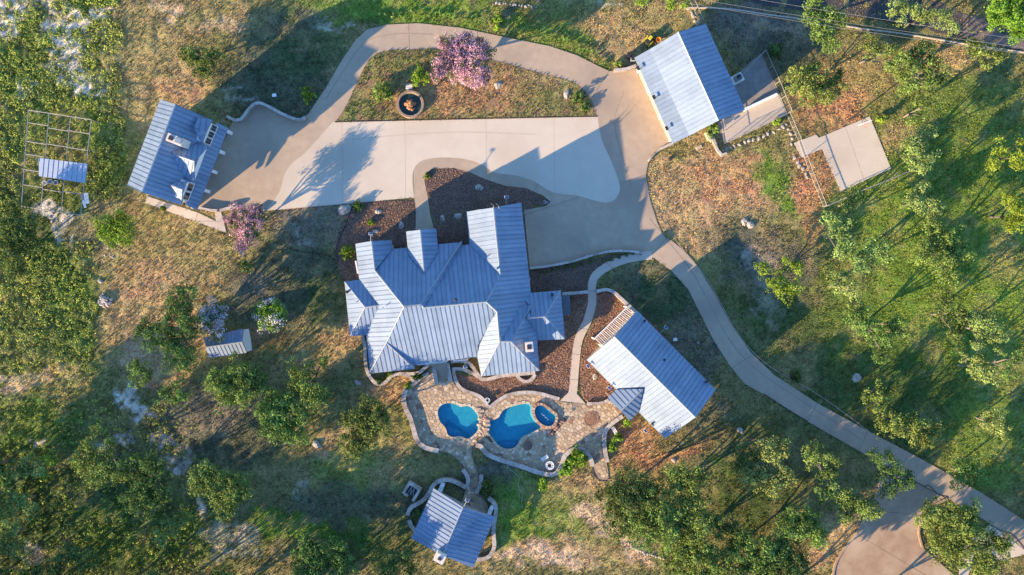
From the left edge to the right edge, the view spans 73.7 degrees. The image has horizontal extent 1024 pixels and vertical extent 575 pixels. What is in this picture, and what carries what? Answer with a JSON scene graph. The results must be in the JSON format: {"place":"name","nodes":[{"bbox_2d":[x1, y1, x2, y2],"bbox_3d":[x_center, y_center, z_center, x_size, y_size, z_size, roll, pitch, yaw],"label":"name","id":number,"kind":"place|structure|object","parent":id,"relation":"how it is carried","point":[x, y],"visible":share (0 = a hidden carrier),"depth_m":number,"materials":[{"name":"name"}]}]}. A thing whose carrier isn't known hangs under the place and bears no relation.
{"place":"outdoors","nodes":[
{"label":"outdoors","id":0,"kind":"place"},
{"bbox_2d":[146,196,226,232],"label":"garage path","id":1,"kind":"structure","parent":0,"point":[218,224],"depth_m":87.95,"materials":[{"name":"concrete"}]},
{"bbox_2d":[0,0,1023,574],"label":"ground","id":2,"kind":"structure","parent":0,"point":[574,528],"depth_m":88.02,"materials":[{"name":"green plant"}]},
{"bbox_2d":[0,510,27,560],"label":"oak tree","id":3,"kind":"object","parent":2,"relation":"on","point":[9,533],"visible":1,"depth_m":83.86,"materials":[{"name":"green plant"}]},
{"bbox_2d":[0,485,41,523],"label":"oak tree","id":4,"kind":"object","parent":2,"relation":"on","point":[21,501],"visible":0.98,"depth_m":84.10,"materials":[{"name":"green plant"}]},
{"bbox_2d":[0,197,44,283],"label":"oak tree","id":5,"kind":"object","parent":2,"relation":"on","point":[16,237],"visible":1,"depth_m":82.69,"materials":[{"name":"green plant"}]},
{"bbox_2d":[4,452,46,480],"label":"oak tree","id":6,"kind":"object","parent":2,"relation":"on","point":[23,468],"visible":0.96,"depth_m":84.10,"materials":[{"name":"green plant"}]},
{"bbox_2d":[39,448,64,480],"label":"oak tree","id":7,"kind":"object","parent":2,"relation":"on","point":[52,461],"visible":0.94,"depth_m":84.48,"materials":[{"name":"green plant"}]},
{"bbox_2d":[21,110,98,216],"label":"animal pen","id":8,"kind":"object","parent":2,"relation":"on","point":[64,170],"visible":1,"depth_m":85.57,"materials":[{"name":"grey metal"}]},
{"bbox_2d":[44,541,103,574],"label":"oak tree","id":9,"kind":"object","parent":2,"relation":"on","point":[77,555],"visible":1,"depth_m":83.42,"materials":[{"name":"green plant"}]},
{"bbox_2d":[66,423,137,490],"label":"oak tree","id":10,"kind":"object","parent":2,"relation":"on","point":[103,466],"visible":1,"depth_m":82.68,"materials":[{"name":"green plant"}]},
{"bbox_2d":[0,0,211,574],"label":"brush thicket","id":11,"kind":"object","parent":2,"relation":"on","point":[48,276],"visible":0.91,"depth_m":87.81,"materials":[{"name":"green plant"}]},
{"bbox_2d":[90,208,137,249],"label":"cedar shrub","id":12,"kind":"object","parent":2,"relation":"on","point":[112,232],"visible":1,"depth_m":84.62,"materials":[{"name":"green plant"}]},
{"bbox_2d":[127,357,152,389],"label":"oak tree","id":13,"kind":"object","parent":2,"relation":"on","point":[134,366],"visible":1,"depth_m":84.60,"materials":[{"name":"green plant"}]},
{"bbox_2d":[117,451,172,522],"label":"oak tree","id":14,"kind":"object","parent":2,"relation":"on","point":[151,465],"visible":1,"depth_m":82.50,"materials":[{"name":"green plant"}]},
{"bbox_2d":[131,281,205,376],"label":"oak tree","id":15,"kind":"object","parent":2,"relation":"on","point":[186,359],"visible":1,"depth_m":81.90,"materials":[{"name":"green plant"}]},
{"bbox_2d":[151,508,192,548],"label":"oak tree","id":16,"kind":"object","parent":2,"relation":"on","point":[173,523],"visible":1,"depth_m":85.66,"materials":[{"name":"green plant"}]},
{"bbox_2d":[154,376,194,404],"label":"oak tree","id":17,"kind":"object","parent":2,"relation":"on","point":[181,395],"visible":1,"depth_m":84.25,"materials":[{"name":"green plant"}]},
{"bbox_2d":[127,100,232,209],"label":"garage","id":18,"kind":"structure","parent":2,"relation":"on","point":[180,150],"depth_m":81.38,"materials":[{"name":"grey"}]},
{"bbox_2d":[175,43,228,80],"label":"cedar tree","id":19,"kind":"object","parent":2,"relation":"on","point":[198,60],"visible":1,"depth_m":85.36,"materials":[{"name":"green plant"}]},
{"bbox_2d":[196,295,228,341],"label":"flowering tree","id":20,"kind":"object","parent":2,"relation":"on","point":[219,313],"visible":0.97,"depth_m":84.02,"materials":[{"name":"plant"}]},
{"bbox_2d":[186,458,253,521],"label":"oak tree","id":21,"kind":"object","parent":2,"relation":"on","point":[232,481],"visible":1,"depth_m":82.59,"materials":[{"name":"green plant"}]},
{"bbox_2d":[203,329,251,357],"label":"garden shed","id":22,"kind":"structure","parent":2,"relation":"on","point":[239,341],"depth_m":85.42,"materials":[{"name":"grey"}]},
{"bbox_2d":[202,351,271,415],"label":"oak tree","id":23,"kind":"object","parent":2,"relation":"on","point":[244,382],"visible":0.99,"depth_m":82.79,"materials":[{"name":"green plant"}]},
{"bbox_2d":[220,201,266,254],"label":"flowering tree","id":24,"kind":"object","parent":2,"relation":"on","point":[245,222],"visible":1,"depth_m":83.65,"materials":[{"name":"pink plant"}]},
{"bbox_2d":[226,101,306,122],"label":"stone wall","id":25,"kind":"structure","parent":2,"relation":"on","point":[248,111],"depth_m":87.13,"materials":[{"name":"stone"}]},
{"bbox_2d":[251,297,288,334],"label":"flowering tree","id":26,"kind":"object","parent":2,"relation":"on","point":[272,315],"visible":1,"depth_m":84.31,"materials":[{"name":"green plant"}]},
{"bbox_2d":[252,386,313,446],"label":"oak tree","id":27,"kind":"object","parent":2,"relation":"on","point":[281,415],"visible":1,"depth_m":82.68,"materials":[{"name":"green plant"}]},
{"bbox_2d":[285,354,332,414],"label":"oak tree","id":28,"kind":"object","parent":2,"relation":"on","point":[313,392],"visible":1,"depth_m":82.80,"materials":[{"name":"green plant"}]},
{"bbox_2d":[289,530,358,574],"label":"oak tree","id":29,"kind":"object","parent":2,"relation":"on","point":[336,558],"visible":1,"depth_m":82.89,"materials":[{"name":"green plant"}]},
{"bbox_2d":[335,394,394,461],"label":"oak tree","id":30,"kind":"object","parent":2,"relation":"on","point":[366,421],"visible":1,"depth_m":82.92,"materials":[{"name":"green plant"}]},
{"bbox_2d":[364,538,420,574],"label":"oak tree","id":31,"kind":"object","parent":2,"relation":"on","point":[393,561],"visible":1,"depth_m":83.57,"materials":[{"name":"green plant"}]},
{"bbox_2d":[360,335,430,385],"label":"stone wall","id":32,"kind":"structure","parent":2,"relation":"on","point":[367,370],"depth_m":87.43,"materials":[{"name":"stone"}]},
{"bbox_2d":[401,388,439,452],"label":"stone wall","id":33,"kind":"structure","parent":2,"relation":"on","point":[420,443],"depth_m":87.43,"materials":[{"name":"stone"}]},
{"bbox_2d":[406,477,465,515],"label":"stone wall","id":34,"kind":"structure","parent":2,"relation":"on","point":[431,488],"depth_m":87.33,"materials":[{"name":"stone"}]},
{"bbox_2d":[266,116,619,209],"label":"parking pad","id":35,"kind":"object","parent":2,"relation":"on","point":[373,169],"visible":1,"depth_m":87.93,"materials":[{"name":"concrete"}]},
{"bbox_2d":[411,488,494,566],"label":"pool house","id":36,"kind":"structure","parent":2,"relation":"on","point":[450,527],"depth_m":84.61,"materials":[{"name":"grey"}]},
{"bbox_2d":[344,203,564,375],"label":"house","id":37,"kind":"structure","parent":2,"relation":"on","point":[476,284],"depth_m":83.27,"materials":[{"name":"grey"}]},
{"bbox_2d":[336,48,596,121],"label":"island bed","id":38,"kind":"object","parent":2,"relation":"on","point":[363,94],"visible":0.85,"depth_m":87.92,"materials":[{"name":"green plant"}]},
{"bbox_2d":[370,80,393,101],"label":"shrub","id":39,"kind":"object","parent":38,"relation":"on","point":[385,89],"visible":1,"depth_m":86.76,"materials":[{"name":"green plant"}]},
{"bbox_2d":[397,90,423,118],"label":"fountain","id":40,"kind":"object","parent":38,"relation":"on","point":[410,103],"visible":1,"depth_m":87.59,"materials":[{"name":"brown stone"}]},
{"bbox_2d":[426,29,496,89],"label":"flowering tree","id":41,"kind":"object","parent":38,"relation":"on","point":[466,48],"visible":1,"depth_m":82.91,"materials":[{"name":"pink plant"}]},
{"bbox_2d":[476,495,497,561],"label":"stone wall","id":42,"kind":"structure","parent":2,"relation":"on","point":[492,500],"depth_m":87.34,"materials":[{"name":"stone"}]},
{"bbox_2d":[450,360,534,380],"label":"stone wall","id":43,"kind":"structure","parent":2,"relation":"on","point":[474,369],"depth_m":87.43,"materials":[{"name":"stone"}]},
{"bbox_2d":[335,168,667,404],"bbox_3d":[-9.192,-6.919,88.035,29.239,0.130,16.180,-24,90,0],"label":"mulch bed","id":44,"kind":"object","parent":2,"relation":"on","point":[440,202],"visible":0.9,"depth_m":87.97,"materials":[{"name":"brown plant"}]},
{"bbox_2d":[452,371,559,408],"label":"stone wall","id":45,"kind":"structure","parent":2,"relation":"on","point":[482,398],"depth_m":87.58,"materials":[{"name":"stone"}]},
{"bbox_2d":[0,0,1023,574],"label":"grass tufts","id":46,"kind":"object","parent":2,"relation":"on","point":[168,506],"visible":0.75,"depth_m":87.95,"materials":[{"name":"green plant"}]},
{"bbox_2d":[456,294,587,403],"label":"mulch bed","id":47,"kind":"object","parent":2,"relation":"on","point":[547,372],"visible":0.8,"depth_m":87.97,"materials":[{"name":"brown wood"}]},
{"bbox_2d":[475,442,594,476],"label":"stone wall","id":48,"kind":"structure","parent":2,"relation":"on","point":[567,452],"depth_m":87.44,"materials":[{"name":"stone"}]},
{"bbox_2d":[529,255,621,292],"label":"mulch bed","id":49,"kind":"object","parent":2,"relation":"on","point":[559,278],"visible":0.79,"depth_m":87.97,"materials":[{"name":"brown wood"}]},
{"bbox_2d":[560,251,651,403],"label":"garden walk","id":50,"kind":"structure","parent":2,"relation":"on","point":[571,395],"depth_m":87.94,"materials":[{"name":"concrete"}]},
{"bbox_2d":[580,291,664,401],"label":"mulch bed","id":51,"kind":"object","parent":2,"relation":"on","point":[609,308],"visible":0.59,"depth_m":87.97,"materials":[{"name":"brown wood"}]},
{"bbox_2d":[591,306,634,346],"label":"pergola","id":52,"kind":"object","parent":51,"relation":"on","point":[614,333],"visible":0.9,"depth_m":85.17,"materials":[{"name":"paint"}]},
{"bbox_2d":[593,467,665,544],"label":"oak tree","id":53,"kind":"object","parent":2,"relation":"on","point":[628,497],"visible":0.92,"depth_m":81.51,"materials":[{"name":"green plant"}]},
{"bbox_2d":[587,311,715,437],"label":"cabin","id":54,"kind":"object","parent":2,"relation":"on","point":[662,386],"visible":1,"depth_m":83.60,"materials":[{"name":"grey"}]},
{"bbox_2d":[627,482,693,554],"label":"oak tree","id":55,"kind":"object","parent":2,"relation":"on","point":[661,528],"visible":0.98,"depth_m":80.96,"materials":[{"name":"green plant"}]},
{"bbox_2d":[635,24,744,142],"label":"workshop","id":56,"kind":"structure","parent":2,"relation":"on","point":[685,78],"depth_m":83.28,"materials":[{"name":"grey"}]},
{"bbox_2d":[659,459,722,546],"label":"oak tree","id":57,"kind":"object","parent":2,"relation":"on","point":[688,484],"visible":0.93,"depth_m":81.24,"materials":[{"name":"green plant"}]},
{"bbox_2d":[657,529,739,574],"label":"oak tree","id":58,"kind":"object","parent":2,"relation":"on","point":[688,556],"visible":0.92,"depth_m":82.22,"materials":[{"name":"green plant"}]},
{"bbox_2d":[708,510,755,550],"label":"bare oak","id":59,"kind":"object","parent":2,"relation":"on","point":[729,527],"visible":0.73,"depth_m":83.01,"materials":[{"name":"green plant"}]},
{"bbox_2d":[733,440,763,473],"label":"oak tree","id":60,"kind":"object","parent":2,"relation":"on","point":[743,460],"visible":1,"depth_m":83.84,"materials":[{"name":"green plant"}]},
{"bbox_2d":[717,53,787,143],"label":"kennel slab","id":61,"kind":"structure","parent":2,"relation":"on","point":[757,84],"depth_m":87.95,"materials":[{"name":"concrete"}]},
{"bbox_2d":[721,95,785,142],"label":"terrace slab","id":62,"kind":"structure","parent":2,"relation":"on","point":[739,124],"depth_m":87.95,"materials":[{"name":"concrete"}]},
{"bbox_2d":[723,529,789,574],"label":"oak tree","id":63,"kind":"object","parent":2,"relation":"on","point":[749,558],"visible":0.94,"depth_m":82.19,"materials":[{"name":"green plant"}]},
{"bbox_2d":[736,435,798,501],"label":"oak tree","id":64,"kind":"object","parent":2,"relation":"on","point":[759,480],"visible":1,"depth_m":83.40,"materials":[{"name":"green plant"}]},
{"bbox_2d":[753,256,805,305],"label":"young tree","id":65,"kind":"object","parent":2,"relation":"on","point":[788,287],"visible":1,"depth_m":84.85,"materials":[{"name":"green plant"}]},
{"bbox_2d":[760,532,810,574],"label":"oak tree","id":66,"kind":"object","parent":2,"relation":"on","point":[788,566],"visible":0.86,"depth_m":82.88,"materials":[{"name":"green plant"}]},
{"bbox_2d":[769,500,830,550],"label":"oak tree","id":67,"kind":"object","parent":2,"relation":"on","point":[803,522],"visible":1,"depth_m":82.50,"materials":[{"name":"green plant"}]},
{"bbox_2d":[784,59,850,109],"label":"oak tree","id":68,"kind":"object","parent":2,"relation":"on","point":[819,88],"visible":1,"depth_m":83.36,"materials":[{"name":"green plant"}]},
{"bbox_2d":[799,0,849,55],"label":"oak tree","id":69,"kind":"object","parent":2,"relation":"on","point":[817,29],"visible":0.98,"depth_m":82.80,"materials":[{"name":"green plant"}]},
{"bbox_2d":[819,209,857,261],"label":"oak tree","id":70,"kind":"object","parent":2,"relation":"on","point":[843,248],"visible":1,"depth_m":82.70,"materials":[{"name":"green plant"}]},
{"bbox_2d":[794,116,890,190],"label":"sports slab","id":71,"kind":"structure","parent":2,"relation":"on","point":[854,153],"depth_m":87.95,"materials":[{"name":"concrete"}]},
{"bbox_2d":[801,440,885,526],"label":"oak tree","id":72,"kind":"object","parent":2,"relation":"on","point":[863,506],"visible":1,"depth_m":83.09,"materials":[{"name":"green plant"}]},
{"bbox_2d":[826,269,861,310],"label":"oak tree","id":73,"kind":"object","parent":2,"relation":"on","point":[836,284],"visible":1,"depth_m":82.94,"materials":[{"name":"green plant"}]},
{"bbox_2d":[838,184,868,217],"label":"oak tree","id":74,"kind":"object","parent":2,"relation":"on","point":[845,205],"visible":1,"depth_m":83.88,"materials":[{"name":"green plant"}]},
{"bbox_2d":[848,235,895,273],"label":"oak tree","id":75,"kind":"object","parent":2,"relation":"on","point":[875,250],"visible":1,"depth_m":82.85,"materials":[{"name":"green plant"}]},
{"bbox_2d":[860,378,894,408],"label":"oak tree","id":76,"kind":"object","parent":2,"relation":"on","point":[879,386],"visible":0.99,"depth_m":84.20,"materials":[{"name":"green plant"}]},
{"bbox_2d":[857,31,900,68],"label":"oak tree","id":77,"kind":"object","parent":2,"relation":"on","point":[869,46],"visible":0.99,"depth_m":82.92,"materials":[{"name":"green plant"}]},
{"bbox_2d":[844,300,914,364],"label":"oak tree","id":78,"kind":"object","parent":2,"relation":"on","point":[868,325],"visible":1,"depth_m":82.89,"materials":[{"name":"green plant"}]},
{"bbox_2d":[865,446,916,500],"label":"oak tree","id":79,"kind":"object","parent":2,"relation":"on","point":[900,483],"visible":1,"depth_m":83.42,"materials":[{"name":"green plant"}]},
{"bbox_2d":[872,404,944,449],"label":"oak tree","id":80,"kind":"object","parent":2,"relation":"on","point":[896,424],"visible":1,"depth_m":83.15,"materials":[{"name":"green plant"}]},
{"bbox_2d":[898,121,939,176],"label":"oak tree","id":81,"kind":"object","parent":2,"relation":"on","point":[913,145],"visible":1,"depth_m":83.22,"materials":[{"name":"green plant"}]},
{"bbox_2d":[883,38,955,99],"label":"oak tree","id":82,"kind":"object","parent":2,"relation":"on","point":[907,61],"visible":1,"depth_m":82.49,"materials":[{"name":"green plant"}]},
{"bbox_2d":[885,0,959,35],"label":"oak tree","id":83,"kind":"object","parent":2,"relation":"on","point":[927,16],"visible":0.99,"depth_m":82.46,"materials":[{"name":"green plant"}]},
{"bbox_2d":[903,91,941,127],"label":"oak tree","id":84,"kind":"object","parent":2,"relation":"on","point":[924,118],"visible":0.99,"depth_m":83.40,"materials":[{"name":"green plant"}]},
{"bbox_2d":[899,181,946,218],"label":"oak tree","id":85,"kind":"object","parent":2,"relation":"on","point":[918,200],"visible":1,"depth_m":82.96,"materials":[{"name":"green plant"}]},
{"bbox_2d":[907,217,976,291],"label":"oak tree","id":86,"kind":"object","parent":2,"relation":"on","point":[945,248],"visible":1,"depth_m":82.38,"materials":[{"name":"green plant"}]},
{"bbox_2d":[926,287,979,345],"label":"oak tree","id":87,"kind":"object","parent":2,"relation":"on","point":[952,312],"visible":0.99,"depth_m":83.02,"materials":[{"name":"green plant"}]},
{"bbox_2d":[913,496,1017,574],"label":"oak tree","id":88,"kind":"object","parent":2,"relation":"on","point":[957,541],"visible":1,"depth_m":81.66,"materials":[{"name":"green plant"}]},
{"bbox_2d":[946,455,990,492],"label":"oak tree","id":89,"kind":"object","parent":2,"relation":"on","point":[960,474],"visible":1,"depth_m":83.81,"materials":[{"name":"green plant"}]},
{"bbox_2d":[957,350,1002,386],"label":"oak tree","id":90,"kind":"object","parent":2,"relation":"on","point":[979,360],"visible":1,"depth_m":83.31,"materials":[{"name":"green plant"}]},
{"bbox_2d":[963,37,1009,71],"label":"oak tree","id":91,"kind":"object","parent":2,"relation":"on","point":[1000,55],"visible":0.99,"depth_m":83.23,"materials":[{"name":"green plant"}]},
{"bbox_2d":[965,308,1011,350],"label":"oak tree","id":92,"kind":"object","parent":2,"relation":"on","point":[982,324],"visible":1,"depth_m":82.73,"materials":[{"name":"green plant"}]},
{"bbox_2d":[959,524,1023,574],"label":"side slab","id":93,"kind":"structure","parent":2,"relation":"on","point":[1019,551],"depth_m":87.95,"materials":[{"name":"concrete"}]},
{"bbox_2d":[975,406,1012,441],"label":"oak tree","id":94,"kind":"object","parent":2,"relation":"on","point":[998,423],"visible":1,"depth_m":83.42,"materials":[{"name":"green plant"}]},
{"bbox_2d":[977,0,1023,45],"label":"oak tree","id":95,"kind":"object","parent":2,"relation":"on","point":[1011,14],"visible":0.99,"depth_m":81.19,"materials":[{"name":"green plant"}]},
{"bbox_2d":[984,134,1023,172],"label":"oak tree","id":96,"kind":"object","parent":2,"relation":"on","point":[992,166],"visible":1,"depth_m":83.96,"materials":[{"name":"green plant"}]},
{"bbox_2d":[986,343,1023,384],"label":"oak tree","id":97,"kind":"object","parent":2,"relation":"on","point":[1006,374],"visible":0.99,"depth_m":82.94,"materials":[{"name":"green plant"}]},
{"bbox_2d":[989,191,1023,233],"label":"oak tree","id":98,"kind":"object","parent":2,"relation":"on","point":[1011,219],"visible":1,"depth_m":83.04,"materials":[{"name":"green plant"}]},
{"bbox_2d":[406,365,622,512],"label":"patio","id":99,"kind":"structure","parent":0,"point":[426,397],"depth_m":87.93,"materials":[{"name":"beige stone"}]},
{"bbox_2d":[435,400,481,440],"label":"swimming pool","id":100,"kind":"structure","parent":99,"relation":"in","point":[456,420],"depth_m":88.45,"materials":[{"name":"liquid"}]},
{"bbox_2d":[487,401,539,451],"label":"swimming pool","id":101,"kind":"structure","parent":99,"relation":"in","point":[513,426],"depth_m":88.55,"materials":[{"name":"liquid"}]},
{"bbox_2d":[532,402,557,428],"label":"spa","id":102,"kind":"object","parent":99,"relation":"on","point":[545,416],"visible":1,"depth_m":88.00,"materials":[{"name":"liquid"}]},
{"bbox_2d":[198,23,1023,548],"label":"driveway","id":103,"kind":"structure","parent":0,"point":[264,147],"depth_m":87.94,"materials":[{"name":"concrete"}]},
{"bbox_2d":[649,218,860,439],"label":"wheel track","id":104,"kind":"structure","parent":103,"relation":"on","point":[736,348],"depth_m":87.94,"materials":[{"name":"beige concrete"}]},
{"bbox_2d":[654,206,870,432],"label":"wheel track","id":105,"kind":"structure","parent":103,"relation":"on","point":[739,335],"depth_m":87.94,"materials":[{"name":"beige concrete"}]},
{"bbox_2d":[746,0,1023,51],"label":"road","id":106,"kind":"structure","parent":0,"point":[867,12],"depth_m":87.96,"materials":[{"name":"grey asphalt"}]},
{"bbox_2d":[685,7,1023,52],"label":"road kerb","id":107,"kind":"structure","parent":106,"relation":"on","point":[850,27],"depth_m":87.84,"materials":[{"name":"concrete"}]},
{"bbox_2d":[963,14,1023,49],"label":"road patch","id":108,"kind":"object","parent":106,"relation":"on","point":[974,26],"visible":0.83,"depth_m":87.95,"materials":[{"name":"grey asphalt"}]},
{"bbox_2d":[834,472,951,574],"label":"parking plaza","id":109,"kind":"structure","parent":0,"point":[888,543],"depth_m":87.95,"materials":[{"name":"brown concrete"}]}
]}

